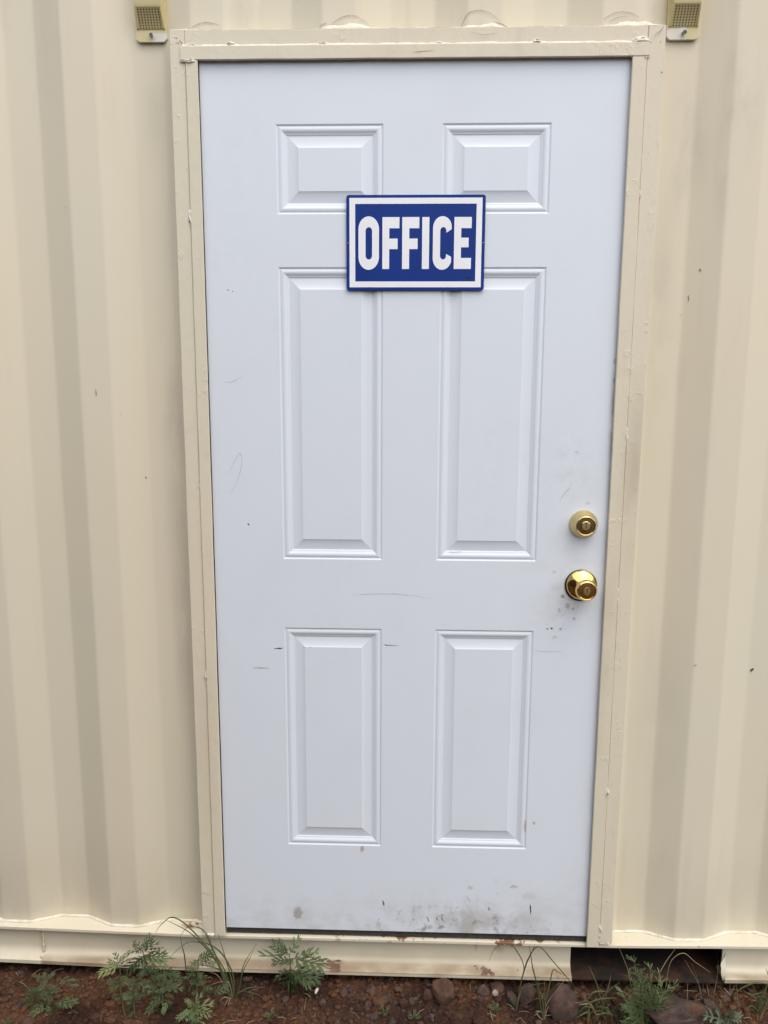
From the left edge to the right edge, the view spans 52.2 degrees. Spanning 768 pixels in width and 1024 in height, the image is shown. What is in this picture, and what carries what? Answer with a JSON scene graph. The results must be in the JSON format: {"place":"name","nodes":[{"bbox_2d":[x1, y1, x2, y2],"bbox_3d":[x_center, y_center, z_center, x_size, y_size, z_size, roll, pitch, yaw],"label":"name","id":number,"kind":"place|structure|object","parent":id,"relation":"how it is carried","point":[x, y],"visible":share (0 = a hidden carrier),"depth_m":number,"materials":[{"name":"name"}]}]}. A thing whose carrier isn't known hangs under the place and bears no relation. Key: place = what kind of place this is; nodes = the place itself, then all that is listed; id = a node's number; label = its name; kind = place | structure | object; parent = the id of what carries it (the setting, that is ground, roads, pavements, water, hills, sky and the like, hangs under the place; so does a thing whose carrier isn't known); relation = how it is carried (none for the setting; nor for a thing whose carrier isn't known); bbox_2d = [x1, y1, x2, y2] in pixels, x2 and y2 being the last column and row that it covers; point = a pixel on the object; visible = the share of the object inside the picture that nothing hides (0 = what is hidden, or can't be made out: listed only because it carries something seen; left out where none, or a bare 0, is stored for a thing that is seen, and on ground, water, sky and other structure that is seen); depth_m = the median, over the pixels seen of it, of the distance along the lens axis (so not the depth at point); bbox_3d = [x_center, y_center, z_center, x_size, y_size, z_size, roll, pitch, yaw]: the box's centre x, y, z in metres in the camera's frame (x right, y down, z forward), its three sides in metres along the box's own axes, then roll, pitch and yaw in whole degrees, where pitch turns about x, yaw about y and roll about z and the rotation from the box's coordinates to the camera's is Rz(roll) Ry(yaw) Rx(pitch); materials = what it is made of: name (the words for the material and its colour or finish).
{"place":"outdoors","nodes":[
{"label":"outdoors","id":0,"kind":"place"},
{"bbox_2d":[0,962,767,1023],"bbox_3d":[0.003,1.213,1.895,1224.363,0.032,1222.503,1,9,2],"label":"ground","id":1,"kind":"structure","parent":0,"point":[220,1010],"depth_m":1.93,"materials":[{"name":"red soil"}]},
{"bbox_2d":[21,1015,34,1023],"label":"stone","id":2,"kind":"object","parent":1,"relation":"on","point":[30,1019],"visible":1,"depth_m":1.85,"materials":[{"name":"brown stone"}]},
{"bbox_2d":[21,972,79,1016],"bbox_3d":[-0.803,1.168,1.886,0.171,0.134,0.072,1,9,2],"label":"ragweed","id":3,"kind":"object","parent":1,"relation":"on","point":[57,1006],"visible":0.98,"depth_m":1.89,"materials":[{"name":"green plant"}]},
{"bbox_2d":[96,952,136,1016],"bbox_3d":[-0.625,1.131,1.850,0.092,0.180,0.055,1,9,2],"label":"ragweed","id":4,"kind":"object","parent":1,"relation":"on","point":[114,968],"visible":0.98,"depth_m":1.86,"materials":[{"name":"green plant"}]},
{"bbox_2d":[122,972,153,1018],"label":"ragweed","id":5,"kind":"object","parent":1,"relation":"on","point":[130,1003],"visible":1,"depth_m":1.87,"materials":[{"name":"green plant"}]},
{"bbox_2d":[118,933,175,1007],"bbox_3d":[-0.563,1.104,1.877,0.145,0.233,0.084,1,9,2],"label":"ragweed","id":6,"kind":"object","parent":1,"relation":"on","point":[150,958],"visible":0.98,"depth_m":1.88,"materials":[{"name":"green plant"}]},
{"bbox_2d":[144,966,184,1016],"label":"ragweed","id":7,"kind":"object","parent":1,"relation":"on","point":[168,987],"visible":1,"depth_m":1.87,"materials":[{"name":"green plant"}]},
{"bbox_2d":[175,992,213,1023],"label":"ragweed","id":8,"kind":"object","parent":1,"relation":"on","point":[192,1018],"visible":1,"depth_m":1.86,"materials":[{"name":"green plant"}]},
{"bbox_2d":[183,948,229,1008],"bbox_3d":[-0.425,1.125,1.888,0.110,0.184,0.040,1,9,2],"label":"ragweed","id":9,"kind":"object","parent":1,"relation":"on","point":[199,976],"visible":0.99,"depth_m":1.89,"materials":[{"name":"green plant"}]},
{"bbox_2d":[156,917,265,999],"bbox_3d":[-0.422,1.094,1.923,0.269,0.231,0.024,1,9,2],"label":"grass tuft","id":10,"kind":"object","parent":1,"relation":"on","point":[216,959],"visible":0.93,"depth_m":1.93,"materials":[{"name":"plant"}]},
{"bbox_2d":[265,1007,275,1018],"bbox_3d":[-0.272,1.203,1.873,0.027,0.020,0.030,-3,10,-21],"label":"sprout","id":11,"kind":"object","parent":1,"relation":"on","point":[271,1014],"visible":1,"depth_m":1.88,"materials":[{"name":"green plant"}]},
{"bbox_2d":[282,996,288,1001],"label":"stone","id":12,"kind":"object","parent":1,"relation":"on","point":[285,998],"visible":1,"depth_m":1.93,"materials":[{"name":"stone"}]},
{"bbox_2d":[258,934,332,994],"bbox_3d":[-0.214,1.142,1.927,0.183,0.189,0.103,1,9,2],"label":"ragweed","id":13,"kind":"object","parent":1,"relation":"on","point":[291,980],"visible":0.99,"depth_m":1.93,"materials":[{"name":"green plant"}]},
{"bbox_2d":[364,1001,371,1008],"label":"stone","id":14,"kind":"object","parent":1,"relation":"on","point":[368,1003],"visible":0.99,"depth_m":1.92,"materials":[{"name":"brown stone"}]},
{"bbox_2d":[369,986,376,995],"bbox_3d":[-0.028,1.201,1.964,0.024,0.018,0.025,15,14,-22],"label":"stone","id":15,"kind":"object","parent":1,"relation":"on","point":[372,991],"visible":1,"depth_m":1.96,"materials":[{"name":"brown stone"}]},
{"bbox_2d":[6,968,751,1023],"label":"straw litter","id":16,"kind":"object","parent":1,"relation":"on","point":[331,984],"visible":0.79,"depth_m":1.93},
{"bbox_2d":[0,0,767,984],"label":"shipping container","id":17,"kind":"object","parent":1,"relation":"on","point":[388,632],"visible":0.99,"depth_m":1.79,"materials":[{"name":"beige metal"}]},
{"bbox_2d":[199,57,631,940],"bbox_3d":[0.061,0.061,1.788,0.907,2.035,0.103,1,9,2],"label":"door","id":18,"kind":"structure","parent":17,"relation":"in","point":[411,488],"depth_m":1.78,"materials":[{"name":"white paint"}]},
{"bbox_2d":[346,194,485,289],"bbox_3d":[0.068,-0.578,1.686,0.297,0.197,0.004,1,9,2],"label":"office sign","id":19,"kind":"object","parent":18,"relation":"attached to","point":[415,242],"visible":1,"depth_m":1.68,"materials":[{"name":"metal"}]},
{"bbox_2d":[394,986,402,992],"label":"stone","id":20,"kind":"object","parent":1,"relation":"on","point":[397,989],"visible":1,"depth_m":1.96,"materials":[{"name":"brown stone"}]},
{"bbox_2d":[403,980,411,987],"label":"stone","id":21,"kind":"object","parent":1,"relation":"on","point":[407,984],"visible":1,"depth_m":1.98,"materials":[{"name":"brown stone"}]},
{"bbox_2d":[409,997,416,1004],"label":"stone","id":22,"kind":"object","parent":1,"relation":"on","point":[411,999],"visible":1,"depth_m":1.93,"materials":[{"name":"stone"}]},
{"bbox_2d":[409,1009,420,1018],"bbox_3d":[0.073,1.204,1.874,0.032,0.019,0.028,1,9,2],"label":"sprout","id":23,"kind":"object","parent":1,"relation":"on","point":[414,1013],"visible":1,"depth_m":1.88,"materials":[{"name":"green plant"}]},
{"bbox_2d":[424,989,433,999],"bbox_3d":[0.112,1.199,1.943,0.027,0.036,0.026,-15,-13,42],"label":"stone","id":24,"kind":"object","parent":1,"relation":"on","point":[428,992],"visible":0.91,"depth_m":1.94,"materials":[{"name":"brown stone"}]},
{"bbox_2d":[432,978,453,1005],"bbox_3d":[0.144,1.193,1.935,0.054,0.067,0.055,-3,10,-16],"label":"stone","id":25,"kind":"object","parent":1,"relation":"on","point":[443,991],"visible":0.99,"depth_m":1.92,"materials":[{"name":"brown stone"}]},
{"bbox_2d":[476,984,489,995],"bbox_3d":[0.247,1.195,1.953,0.031,0.034,0.028,4,10,23],"label":"stone","id":26,"kind":"object","parent":1,"relation":"on","point":[482,989],"visible":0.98,"depth_m":1.95,"materials":[{"name":"stone"}]},
{"bbox_2d":[492,989,497,995],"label":"stone","id":27,"kind":"object","parent":1,"relation":"on","point":[494,992],"visible":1,"depth_m":1.95,"materials":[{"name":"beige stone"}]},
{"bbox_2d":[489,1000,501,1011],"bbox_3d":[0.267,1.199,1.897,0.033,0.021,0.024,-5,11,-29],"label":"sprout","id":28,"kind":"object","parent":1,"relation":"on","point":[490,1007],"visible":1,"depth_m":1.90,"materials":[{"name":"green plant"}]},
{"bbox_2d":[491,980,504,992],"bbox_3d":[0.286,1.195,1.971,0.035,0.024,0.036,-4,10,-25],"label":"stone","id":29,"kind":"object","parent":1,"relation":"on","point":[499,987],"visible":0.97,"depth_m":1.97,"materials":[{"name":"brown stone"}]},
{"bbox_2d":[506,991,518,1006],"bbox_3d":[0.317,1.208,1.943,0.029,0.034,0.040,-3,10,-19],"label":"stone","id":30,"kind":"object","parent":1,"relation":"on","point":[511,996],"visible":0.82,"depth_m":1.93,"materials":[{"name":"stone"}]},
{"bbox_2d":[519,983,535,1004],"bbox_3d":[0.352,1.192,1.934,0.040,0.056,0.042,4,10,21],"label":"stone","id":31,"kind":"object","parent":1,"relation":"on","point":[527,995],"visible":0.94,"depth_m":1.92,"materials":[{"name":"stone"}]},
{"bbox_2d":[489,943,578,1010],"bbox_3d":[0.365,1.123,1.894,0.227,0.198,0.024,1,9,2],"label":"grass tuft","id":32,"kind":"object","parent":1,"relation":"on","point":[519,991],"visible":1,"depth_m":1.89,"materials":[{"name":"plant"}]},
{"bbox_2d":[529,946,577,1019],"bbox_3d":[0.407,1.118,1.862,0.137,0.216,0.021,0,9,-1],"label":"grass tuft","id":33,"kind":"object","parent":1,"relation":"on","point":[544,1015],"visible":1,"depth_m":1.87,"materials":[{"name":"plant"}]},
{"bbox_2d":[546,983,578,1022],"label":"stone","id":34,"kind":"object","parent":1,"relation":"on","point":[563,1006],"visible":0.99,"depth_m":1.86,"materials":[{"name":"brown stone"}]},
{"bbox_2d":[579,992,586,999],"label":"stone","id":35,"kind":"object","parent":1,"relation":"on","point":[583,995],"visible":0.73,"depth_m":1.94,"materials":[{"name":"brown stone"}]},
{"bbox_2d":[577,967,621,1023],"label":"grass tuft","id":36,"kind":"object","parent":1,"relation":"on","point":[587,1003],"visible":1,"depth_m":1.88,"materials":[{"name":"plant"}]},
{"bbox_2d":[616,955,679,1023],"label":"feathery bush","id":37,"kind":"object","parent":1,"relation":"on","point":[637,1016],"visible":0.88,"depth_m":1.82,"materials":[{"name":"green plant"}]},
{"bbox_2d":[635,997,710,1023],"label":"stone","id":38,"kind":"object","parent":1,"relation":"on","point":[682,1011],"visible":0.81,"depth_m":1.84,"materials":[{"name":"brown stone"}]},
{"bbox_2d":[620,948,738,1007],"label":"dry stalks","id":39,"kind":"object","parent":1,"relation":"on","point":[687,990],"visible":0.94,"depth_m":1.91,"materials":[{"name":"plant"}]},
{"bbox_2d":[701,998,716,1014],"bbox_3d":[0.788,1.199,1.903,0.032,0.041,0.034,-3,10,-17],"label":"stone","id":40,"kind":"object","parent":1,"relation":"on","point":[709,1004],"visible":0.67,"depth_m":1.89,"materials":[{"name":"stone"}]},
{"bbox_2d":[703,1005,743,1023],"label":"ragweed","id":41,"kind":"object","parent":1,"relation":"on","point":[738,1014],"visible":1,"depth_m":1.86,"materials":[{"name":"green plant"}]},
{"bbox_2d":[734,969,767,1021],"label":"grass tuft","id":42,"kind":"object","parent":1,"relation":"on","point":[762,1007],"visible":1,"depth_m":1.89,"materials":[{"name":"plant"}]}
]}

